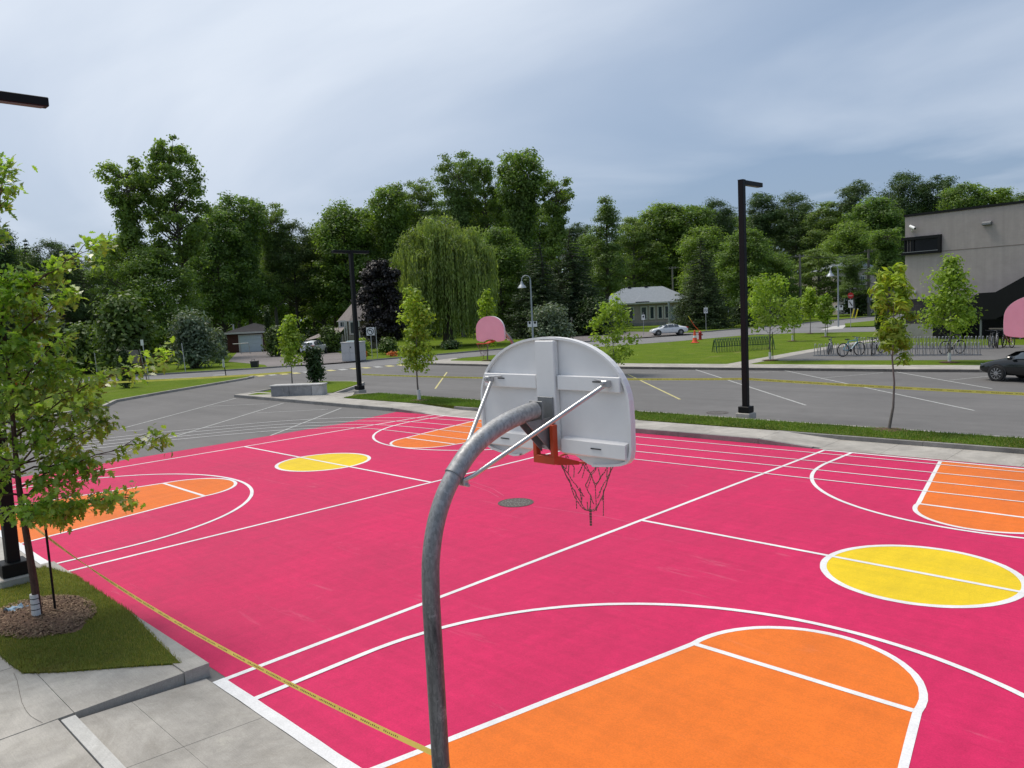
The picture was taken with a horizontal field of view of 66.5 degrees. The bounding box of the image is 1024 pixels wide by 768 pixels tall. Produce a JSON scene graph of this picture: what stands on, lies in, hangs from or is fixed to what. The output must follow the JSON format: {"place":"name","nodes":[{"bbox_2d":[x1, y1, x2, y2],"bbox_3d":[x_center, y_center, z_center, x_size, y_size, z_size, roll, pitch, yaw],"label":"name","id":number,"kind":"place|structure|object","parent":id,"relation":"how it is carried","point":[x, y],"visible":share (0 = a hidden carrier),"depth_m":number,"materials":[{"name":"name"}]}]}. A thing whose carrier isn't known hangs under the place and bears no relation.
{"place":"outdoors","nodes":[
{"label":"outdoors","id":0,"kind":"place"},
{"bbox_2d":[0,657,184,767],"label":"front sidewalk","id":1,"kind":"structure","parent":0,"point":[50,701],"depth_m":8.79,"materials":[{"name":"concrete"}]},
{"bbox_2d":[3,376,249,419],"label":"grass island","id":2,"kind":"structure","parent":0,"point":[117,392],"depth_m":52.50,"materials":[{"name":"green plant"}]},
{"bbox_2d":[228,351,350,366],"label":"driveway","id":3,"kind":"structure","parent":0,"point":[263,358],"depth_m":85.50,"materials":[{"name":"grey asphalt"}]},
{"bbox_2d":[2,314,903,385],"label":"street","id":4,"kind":"structure","parent":0,"point":[670,338],"depth_m":77.76,"materials":[{"name":"grey asphalt"}]},
{"bbox_2d":[38,316,874,379],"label":"street kerb","id":5,"kind":"structure","parent":4,"relation":"on","point":[421,355],"depth_m":75.00,"materials":[{"name":"concrete"}]},
{"bbox_2d":[23,311,904,379],"bbox_3d":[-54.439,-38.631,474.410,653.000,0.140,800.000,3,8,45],"label":"lawn","id":6,"kind":"structure","parent":0,"point":[469,344],"depth_m":89.45,"materials":[{"name":"green plant"}]},
{"bbox_2d":[0,228,41,328],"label":"pine tree","id":7,"kind":"object","parent":6,"relation":"on","point":[7,257],"visible":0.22,"depth_m":97.95,"materials":[{"name":"green plant"}]},
{"bbox_2d":[19,237,97,329],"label":"pine tree","id":8,"kind":"object","parent":6,"relation":"on","point":[57,247],"visible":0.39,"depth_m":100.69,"materials":[{"name":"green plant"}]},
{"bbox_2d":[60,244,100,329],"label":"spruce tree","id":9,"kind":"object","parent":6,"relation":"on","point":[88,297],"visible":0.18,"depth_m":105.90,"materials":[{"name":"green plant"}]},
{"bbox_2d":[60,321,106,373],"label":"shrub","id":10,"kind":"object","parent":6,"relation":"on","point":[81,349],"visible":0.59,"depth_m":73.16,"materials":[{"name":"green plant"}]},
{"bbox_2d":[80,248,129,321],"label":"broadleaf tree","id":11,"kind":"object","parent":6,"relation":"on","point":[97,281],"visible":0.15,"depth_m":111.44,"materials":[{"name":"green plant"}]},
{"bbox_2d":[84,288,165,374],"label":"shrub","id":12,"kind":"object","parent":6,"relation":"on","point":[120,322],"visible":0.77,"depth_m":69.96,"materials":[{"name":"green plant"}]},
{"bbox_2d":[85,156,166,292],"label":"broadleaf tree","id":13,"kind":"object","parent":6,"relation":"on","point":[127,199],"visible":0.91,"depth_m":91.43,"materials":[{"name":"green plant"}]},
{"bbox_2d":[110,245,210,361],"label":"broadleaf tree","id":14,"kind":"object","parent":6,"relation":"on","point":[175,290],"visible":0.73,"depth_m":88.56,"materials":[{"name":"green plant"}]},
{"bbox_2d":[137,134,216,297],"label":"broadleaf tree","id":15,"kind":"object","parent":6,"relation":"on","point":[195,236],"visible":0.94,"depth_m":94.53,"materials":[{"name":"green plant"}]},
{"bbox_2d":[162,305,228,369],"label":"shrub","id":16,"kind":"object","parent":6,"relation":"on","point":[191,334],"visible":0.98,"depth_m":73.92,"materials":[{"name":"green plant"}]},
{"bbox_2d":[175,207,267,349],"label":"broadleaf tree","id":17,"kind":"object","parent":6,"relation":"on","point":[217,248],"visible":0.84,"depth_m":117.41,"materials":[{"name":"green plant"}]},
{"bbox_2d":[210,190,285,323],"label":"broadleaf tree","id":18,"kind":"object","parent":6,"relation":"on","point":[251,221],"visible":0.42,"depth_m":122.77,"materials":[{"name":"green plant"}]},
{"bbox_2d":[225,323,277,352],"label":"garage","id":19,"kind":"structure","parent":6,"relation":"on","point":[251,334],"depth_m":108.05,"materials":[{"name":"grey brick"}]},
{"bbox_2d":[256,202,298,327],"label":"broadleaf tree","id":20,"kind":"object","parent":6,"relation":"on","point":[266,263],"visible":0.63,"depth_m":128.13,"materials":[{"name":"green plant"}]},
{"bbox_2d":[261,218,326,333],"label":"pine tree","id":21,"kind":"object","parent":6,"relation":"on","point":[291,259],"visible":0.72,"depth_m":129.54,"materials":[{"name":"green plant"}]},
{"bbox_2d":[291,226,345,327],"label":"tree","id":22,"kind":"object","parent":6,"relation":"on","point":[313,316],"visible":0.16,"depth_m":133.99,"materials":[{"name":"green plant"}]},
{"bbox_2d":[303,196,383,318],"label":"broadleaf tree","id":23,"kind":"object","parent":6,"relation":"on","point":[332,230],"visible":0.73,"depth_m":126.60,"materials":[{"name":"green plant"}]},
{"bbox_2d":[306,303,383,350],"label":"house","id":24,"kind":"structure","parent":6,"relation":"on","point":[345,320],"depth_m":99.40,"materials":[{"name":"beige"}]},
{"bbox_2d":[350,258,406,342],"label":"purple tree","id":25,"kind":"object","parent":6,"relation":"on","point":[386,291],"visible":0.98,"depth_m":89.14,"materials":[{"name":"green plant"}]},
{"bbox_2d":[363,181,419,339],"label":"broadleaf tree","id":26,"kind":"object","parent":6,"relation":"on","point":[393,220],"visible":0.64,"depth_m":127.02,"materials":[{"name":"green plant"}]},
{"bbox_2d":[402,177,443,337],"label":"broadleaf tree","id":27,"kind":"object","parent":6,"relation":"on","point":[424,200],"visible":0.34,"depth_m":131.51,"materials":[{"name":"green plant"}]},
{"bbox_2d":[389,213,499,341],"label":"willow tree","id":28,"kind":"object","parent":6,"relation":"on","point":[447,272],"visible":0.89,"depth_m":92.28,"materials":[{"name":"green plant"}]},
{"bbox_2d":[430,151,485,336],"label":"broadleaf tree","id":29,"kind":"object","parent":6,"relation":"on","point":[458,203],"visible":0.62,"depth_m":126.67,"materials":[{"name":"green plant"}]},
{"bbox_2d":[465,158,508,240],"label":"broadleaf tree","id":30,"kind":"object","parent":6,"relation":"on","point":[490,204],"visible":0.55,"depth_m":129.70,"materials":[{"name":"green plant"}]},
{"bbox_2d":[476,224,536,326],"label":"broadleaf tree","id":31,"kind":"object","parent":6,"relation":"on","point":[504,242],"visible":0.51,"depth_m":114.80,"materials":[{"name":"green plant"}]},
{"bbox_2d":[489,147,556,291],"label":"broadleaf tree","id":32,"kind":"object","parent":6,"relation":"on","point":[519,197],"visible":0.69,"depth_m":124.31,"materials":[{"name":"green plant"}]},
{"bbox_2d":[503,241,588,339],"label":"spruce tree","id":33,"kind":"object","parent":6,"relation":"on","point":[539,288],"visible":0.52,"depth_m":110.06,"materials":[{"name":"green plant"}]},
{"bbox_2d":[523,301,579,338],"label":"shrub","id":34,"kind":"object","parent":6,"relation":"on","point":[550,321],"visible":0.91,"depth_m":94.85,"materials":[{"name":"green plant"}]},
{"bbox_2d":[534,176,581,291],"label":"broadleaf tree","id":35,"kind":"object","parent":6,"relation":"on","point":[556,209],"visible":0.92,"depth_m":122.83,"materials":[{"name":"green plant"}]},
{"bbox_2d":[543,227,627,334],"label":"spruce tree","id":36,"kind":"object","parent":6,"relation":"on","point":[575,291],"visible":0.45,"depth_m":113.23,"materials":[{"name":"green plant"}]},
{"bbox_2d":[572,294,612,335],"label":"shrub","id":37,"kind":"object","parent":6,"relation":"on","point":[590,311],"visible":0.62,"depth_m":108.67,"materials":[{"name":"green plant"}]},
{"bbox_2d":[568,232,620,306],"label":"deep wood tree","id":38,"kind":"object","parent":6,"relation":"on","point":[586,242],"visible":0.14,"depth_m":153.15,"materials":[{"name":"green plant"}]},
{"bbox_2d":[584,194,633,302],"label":"spruce tree","id":39,"kind":"object","parent":6,"relation":"on","point":[608,214],"visible":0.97,"depth_m":131.13,"materials":[{"name":"green plant"}]},
{"bbox_2d":[614,215,666,291],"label":"broadleaf tree","id":40,"kind":"object","parent":6,"relation":"on","point":[634,225],"visible":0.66,"depth_m":182.60,"materials":[{"name":"green plant"}]},
{"bbox_2d":[609,286,691,325],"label":"bungalow","id":41,"kind":"object","parent":6,"relation":"on","point":[653,305],"visible":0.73,"depth_m":142.30,"materials":[{"name":"beige brick"}]},
{"bbox_2d":[623,201,695,292],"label":"broadleaf tree","id":42,"kind":"object","parent":6,"relation":"on","point":[656,219],"visible":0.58,"depth_m":186.30,"materials":[{"name":"green plant"}]},
{"bbox_2d":[664,202,723,291],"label":"broadleaf tree","id":43,"kind":"object","parent":6,"relation":"on","point":[699,215],"visible":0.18,"depth_m":187.80,"materials":[{"name":"green plant"}]},
{"bbox_2d":[666,237,740,329],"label":"spruce tree","id":44,"kind":"object","parent":6,"relation":"on","point":[701,295],"visible":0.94,"depth_m":112.56,"materials":[{"name":"green plant"}]},
{"bbox_2d":[673,224,738,311],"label":"broadleaf tree","id":45,"kind":"object","parent":6,"relation":"on","point":[710,236],"visible":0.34,"depth_m":141.96,"materials":[{"name":"green plant"}]},
{"bbox_2d":[702,196,737,260],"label":"pine tree","id":46,"kind":"object","parent":6,"relation":"on","point":[722,214],"visible":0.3,"depth_m":194.12,"materials":[{"name":"green plant"}]},
{"bbox_2d":[712,225,780,306],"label":"broadleaf tree","id":47,"kind":"object","parent":6,"relation":"on","point":[759,248],"visible":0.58,"depth_m":126.35,"materials":[{"name":"green plant"}]},
{"bbox_2d":[746,191,793,271],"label":"pine tree","id":48,"kind":"object","parent":6,"relation":"on","point":[758,219],"visible":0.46,"depth_m":190.49,"materials":[{"name":"green plant"}]},
{"bbox_2d":[747,251,805,320],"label":"broadleaf tree","id":49,"kind":"object","parent":6,"relation":"on","point":[783,264],"visible":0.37,"depth_m":129.70,"materials":[{"name":"green plant"}]},
{"bbox_2d":[767,190,824,274],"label":"pine tree","id":50,"kind":"object","parent":6,"relation":"on","point":[792,215],"visible":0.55,"depth_m":188.92,"materials":[{"name":"green plant"}]},
{"bbox_2d":[791,247,844,311],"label":"broadleaf tree","id":51,"kind":"object","parent":6,"relation":"on","point":[822,283],"visible":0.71,"depth_m":144.30,"materials":[{"name":"green plant"}]},
{"bbox_2d":[794,201,847,284],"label":"broadleaf tree","id":52,"kind":"object","parent":6,"relation":"on","point":[828,221],"visible":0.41,"depth_m":181.76,"materials":[{"name":"green plant"}]},
{"bbox_2d":[816,218,880,297],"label":"broadleaf tree","id":53,"kind":"object","parent":6,"relation":"on","point":[852,235],"visible":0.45,"depth_m":159.11,"materials":[{"name":"green plant"}]},
{"bbox_2d":[834,254,869,315],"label":"broadleaf tree","id":54,"kind":"object","parent":6,"relation":"on","point":[851,280],"visible":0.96,"depth_m":137.79,"materials":[{"name":"green plant"}]},
{"bbox_2d":[833,179,876,222],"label":"pine tree","id":55,"kind":"object","parent":6,"relation":"on","point":[854,192],"visible":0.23,"depth_m":179.37,"materials":[{"name":"green plant"}]},
{"bbox_2d":[839,193,905,288],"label":"broadleaf tree","id":56,"kind":"object","parent":6,"relation":"on","point":[874,208],"visible":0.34,"depth_m":167.63,"materials":[{"name":"green plant"}]},
{"bbox_2d":[860,227,904,314],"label":"broadleaf tree","id":57,"kind":"object","parent":6,"relation":"on","point":[886,244],"visible":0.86,"depth_m":132.82,"materials":[{"name":"green plant"}]},
{"bbox_2d":[876,170,939,292],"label":"pine tree","id":58,"kind":"object","parent":6,"relation":"on","point":[904,202],"visible":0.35,"depth_m":177.75,"materials":[{"name":"green plant"}]},
{"bbox_2d":[918,174,959,212],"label":"pine tree","id":59,"kind":"object","parent":6,"relation":"on","point":[942,184],"visible":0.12,"depth_m":177.03,"materials":[{"name":"green plant"}]},
{"bbox_2d":[933,180,992,210],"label":"broadleaf tree","id":60,"kind":"object","parent":6,"relation":"on","point":[955,198],"visible":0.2,"depth_m":164.18,"materials":[{"name":"green plant"}]},
{"bbox_2d":[0,0,1023,324],"label":"sky","id":61,"kind":"structure","parent":0,"point":[300,105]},
{"bbox_2d":[6,361,1023,767],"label":"parking lot","id":62,"kind":"structure","parent":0,"point":[1000,415],"depth_m":34.56,"materials":[{"name":"grey asphalt"}]},
{"bbox_2d":[61,715,125,767],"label":"ramp edge kerb","id":63,"kind":"structure","parent":62,"relation":"on","point":[93,746],"depth_m":7.86,"materials":[{"name":"concrete"}]},
{"bbox_2d":[35,561,209,684],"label":"bed kerb","id":64,"kind":"structure","parent":62,"relation":"on","point":[192,666],"depth_m":9.73,"materials":[{"name":"concrete"}]},
{"bbox_2d":[6,376,253,421],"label":"island kerb","id":65,"kind":"structure","parent":62,"relation":"on","point":[161,392],"depth_m":50.28,"materials":[{"name":"concrete"}]},
{"bbox_2d":[79,679,335,767],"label":"kerb ramp","id":66,"kind":"structure","parent":62,"relation":"on","point":[205,723],"depth_m":8.13,"materials":[{"name":"concrete"}]},
{"bbox_2d":[249,381,356,394],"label":"grass","id":67,"kind":"structure","parent":62,"relation":"on","point":[334,386],"depth_m":47.39,"materials":[{"name":"green plant"}]},
{"bbox_2d":[275,314,305,383],"bbox_3d":[-14.072,-2.216,50.038,2.301,4.563,2.344,3,8,45],"label":"sapling","id":68,"kind":"object","parent":67,"relation":"on","point":[288,336],"visible":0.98,"depth_m":49.57,"materials":[{"name":"green plant"}]},
{"bbox_2d":[302,340,326,382],"bbox_3d":[-12.746,-1.369,50.420,1.502,2.910,1.444,3,8,45],"label":"shrub","id":69,"kind":"object","parent":67,"relation":"on","point":[315,369],"visible":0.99,"depth_m":50.17,"materials":[{"name":"green plant"}]},
{"bbox_2d":[234,395,392,410],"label":"court kerb","id":70,"kind":"structure","parent":62,"relation":"on","point":[321,403],"depth_m":39.09,"materials":[{"name":"concrete"}]},
{"bbox_2d":[421,337,635,767],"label":"basketball hoop","id":71,"kind":"object","parent":62,"relation":"on","point":[565,396],"visible":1,"depth_m":5.48,"materials":[{"name":"metal"}]},
{"bbox_2d":[13,509,430,754],"bbox_3d":[-4.350,2.358,9.023,10.890,0.271,0.016,3,8,45],"label":"caution tape","id":72,"kind":"object","parent":71,"relation":"attached to","point":[418,746],"visible":0.84,"depth_m":6.73,"materials":[{"name":"yellow plastic"}]},
{"bbox_2d":[111,370,992,458],"bbox_3d":[0.594,0.779,36.600,35.259,0.001,35.233,3,8,45],"label":"parking marking","id":73,"kind":"object","parent":62,"relation":"on","point":[627,374],"visible":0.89,"depth_m":36.13,"materials":[{"name":"white paint"}]},
{"bbox_2d":[345,393,1023,447],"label":"grass strip","id":74,"kind":"object","parent":62,"relation":"on","point":[452,407],"depth_m":24.73,"materials":[{"name":"green plant"}]},
{"bbox_2d":[396,286,437,400],"bbox_3d":[-4.628,-1.940,37.148,1.941,5.578,2.204,3,8,45],"label":"sapling","id":75,"kind":"object","parent":74,"relation":"on","point":[412,352],"visible":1,"depth_m":36.94,"materials":[{"name":"green plant"}]},
{"bbox_2d":[867,262,920,431],"bbox_3d":[11.247,-1.075,23.214,1.459,5.022,1.743,3,8,45],"label":"sapling","id":76,"kind":"object","parent":74,"relation":"on","point":[891,333],"visible":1,"depth_m":23.04,"materials":[{"name":"green plant"}]},
{"bbox_2d":[635,428,758,443],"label":"short court kerb","id":77,"kind":"structure","parent":62,"relation":"on","point":[700,435],"depth_m":24.41,"materials":[{"name":"concrete"}]},
{"bbox_2d":[430,363,982,371],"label":"lot kerb","id":78,"kind":"structure","parent":62,"relation":"on","point":[835,369],"depth_m":44.79,"materials":[{"name":"grey concrete"}]},
{"bbox_2d":[736,179,762,418],"bbox_3d":[8.445,-2.944,27.552,0.520,8.276,1.610,3,8,45],"label":"lamp post","id":79,"kind":"object","parent":62,"relation":"on","point":[745,409],"visible":0.97,"depth_m":27.12,"materials":[{"name":"metal"}]},
{"bbox_2d":[749,378,1023,394],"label":"caution tape","id":80,"kind":"object","parent":79,"relation":"attached to","point":[907,388],"visible":0.99,"depth_m":24.15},
{"bbox_2d":[777,430,1023,453],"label":"back kerb","id":81,"kind":"structure","parent":62,"relation":"on","point":[942,445],"depth_m":21.43,"materials":[{"name":"concrete"}]},
{"bbox_2d":[980,349,1023,381],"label":"black sedan","id":82,"kind":"object","parent":62,"relation":"on","point":[1012,364],"visible":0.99,"depth_m":35.07,"materials":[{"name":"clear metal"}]},
{"bbox_2d":[12,412,1023,767],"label":"court surface","id":83,"kind":"object","parent":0,"point":[266,592],"visible":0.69,"depth_m":12.95,"materials":[{"name":"pink paint"}]},
{"bbox_2d":[0,415,558,571],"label":"court marking","id":84,"kind":"object","parent":83,"relation":"on","point":[156,496],"visible":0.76,"depth_m":20.83,"materials":[{"name":"paint"}]},
{"bbox_2d":[476,316,513,358],"bbox_3d":[-0.533,-0.440,28.517,1.453,4.085,1.477,-3,5,2],"label":"basketball hoop","id":85,"kind":"object","parent":83,"relation":"on","point":[491,329],"visible":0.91,"depth_m":28.12,"materials":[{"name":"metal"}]},
{"bbox_2d":[60,417,1023,501],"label":"running lane","id":86,"kind":"structure","parent":83,"relation":"on","point":[677,455],"depth_m":20.73,"materials":[{"name":"paint"}]},
{"bbox_2d":[213,450,1023,767],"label":"court marking","id":87,"kind":"object","parent":83,"relation":"on","point":[769,696],"visible":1,"depth_m":8.61,"materials":[{"name":"paint"}]},
{"bbox_2d":[1003,297,1023,337],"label":"basketball hoop","id":88,"kind":"object","parent":83,"relation":"on","point":[1013,323],"visible":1,"depth_m":16.90,"materials":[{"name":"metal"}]},
{"bbox_2d":[586,293,641,364],"bbox_3d":[6.075,-3.048,47.081,3.465,4.875,3.261,3,8,45],"label":"sapling","id":89,"kind":"object","parent":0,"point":[614,335],"visible":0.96,"depth_m":46.90,"materials":[{"name":"green plant"}]},
{"bbox_2d":[238,392,1023,466],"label":"court sidewalk","id":90,"kind":"structure","parent":0,"point":[973,456],"depth_m":23.13,"materials":[{"name":"concrete"}]},
{"bbox_2d":[269,382,327,396],"bbox_3d":[-11.727,0.309,42.986,3.044,0.620,0.810,-2,6,9],"label":"concrete bench","id":91,"kind":"object","parent":90,"relation":"on","point":[299,389],"visible":1,"depth_m":42.63,"materials":[{"name":"grey concrete"}]},
{"bbox_2d":[331,250,368,393],"bbox_3d":[-8.557,-3.355,42.670,0.520,7.826,2.304,3,8,45],"label":"lamp post","id":92,"kind":"object","parent":90,"relation":"on","point":[359,387],"visible":0.94,"depth_m":42.59,"materials":[{"name":"metal"}]},
{"bbox_2d":[430,358,979,368],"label":"lot sidewalk","id":93,"kind":"structure","parent":0,"point":[449,361],"depth_m":46.79,"materials":[{"name":"concrete"}]},
{"bbox_2d":[451,332,1023,364],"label":"lawn","id":94,"kind":"structure","parent":0,"point":[685,352],"depth_m":62.81,"materials":[{"name":"green plant"}]},
{"bbox_2d":[739,272,804,360],"bbox_3d":[17.033,-4.427,51.341,3.765,5.755,4.310,-3,5,1],"label":"sapling","id":95,"kind":"object","parent":94,"relation":"on","point":[759,299],"visible":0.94,"depth_m":50.74,"materials":[{"name":"green plant"}]},
{"bbox_2d":[767,342,1023,360],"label":"bicycle pad","id":96,"kind":"object","parent":94,"relation":"on","point":[999,352],"visible":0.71,"depth_m":51.03,"materials":[{"name":"concrete"}]},
{"bbox_2d":[813,342,981,355],"bbox_3d":[24.707,-2.257,50.654,9.876,0.827,0.479,1,7,36],"label":"bicycle rack","id":97,"kind":"object","parent":96,"relation":"on","point":[937,354],"visible":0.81,"depth_m":49.84,"materials":[{"name":"metal"}]},
{"bbox_2d":[914,253,982,362],"bbox_3d":[24.353,-4.247,43.861,3.728,6.130,3.528,3,8,45],"label":"sapling","id":98,"kind":"object","parent":94,"relation":"on","point":[950,279],"visible":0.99,"depth_m":43.36,"materials":[{"name":"green plant"}]},
{"bbox_2d":[901,200,1023,338],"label":"school building","id":99,"kind":"structure","parent":94,"relation":"on","point":[985,243],"depth_m":63.73,"materials":[{"name":"concrete"}]},
{"bbox_2d":[901,234,941,255],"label":"window","id":100,"kind":"structure","parent":99,"relation":"in","point":[927,244],"depth_m":66.57,"materials":[{"name":"black glass"}]},
{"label":"front bed base","id":101,"kind":"structure","parent":0,"visible":0},
{"bbox_2d":[0,91,48,588],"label":"lamp post","id":102,"kind":"object","parent":101,"relation":"on","point":[13,567],"visible":0.77,"depth_m":12.86,"materials":[{"name":"metal"}]},
{"bbox_2d":[0,567,178,673],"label":"planting bed grass","id":103,"kind":"structure","parent":101,"relation":"on","point":[92,665],"depth_m":10.33,"materials":[{"name":"green plant"}]},
{"bbox_2d":[0,593,96,638],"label":"mulch bed","id":104,"kind":"object","parent":103,"relation":"on","point":[47,619],"visible":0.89,"depth_m":11.13,"materials":[{"name":"brown wood"}]},
{"bbox_2d":[0,152,182,615],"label":"young oak","id":105,"kind":"object","parent":104,"relation":"on","point":[48,508],"visible":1,"depth_m":10.91,"materials":[{"name":"green plant"}]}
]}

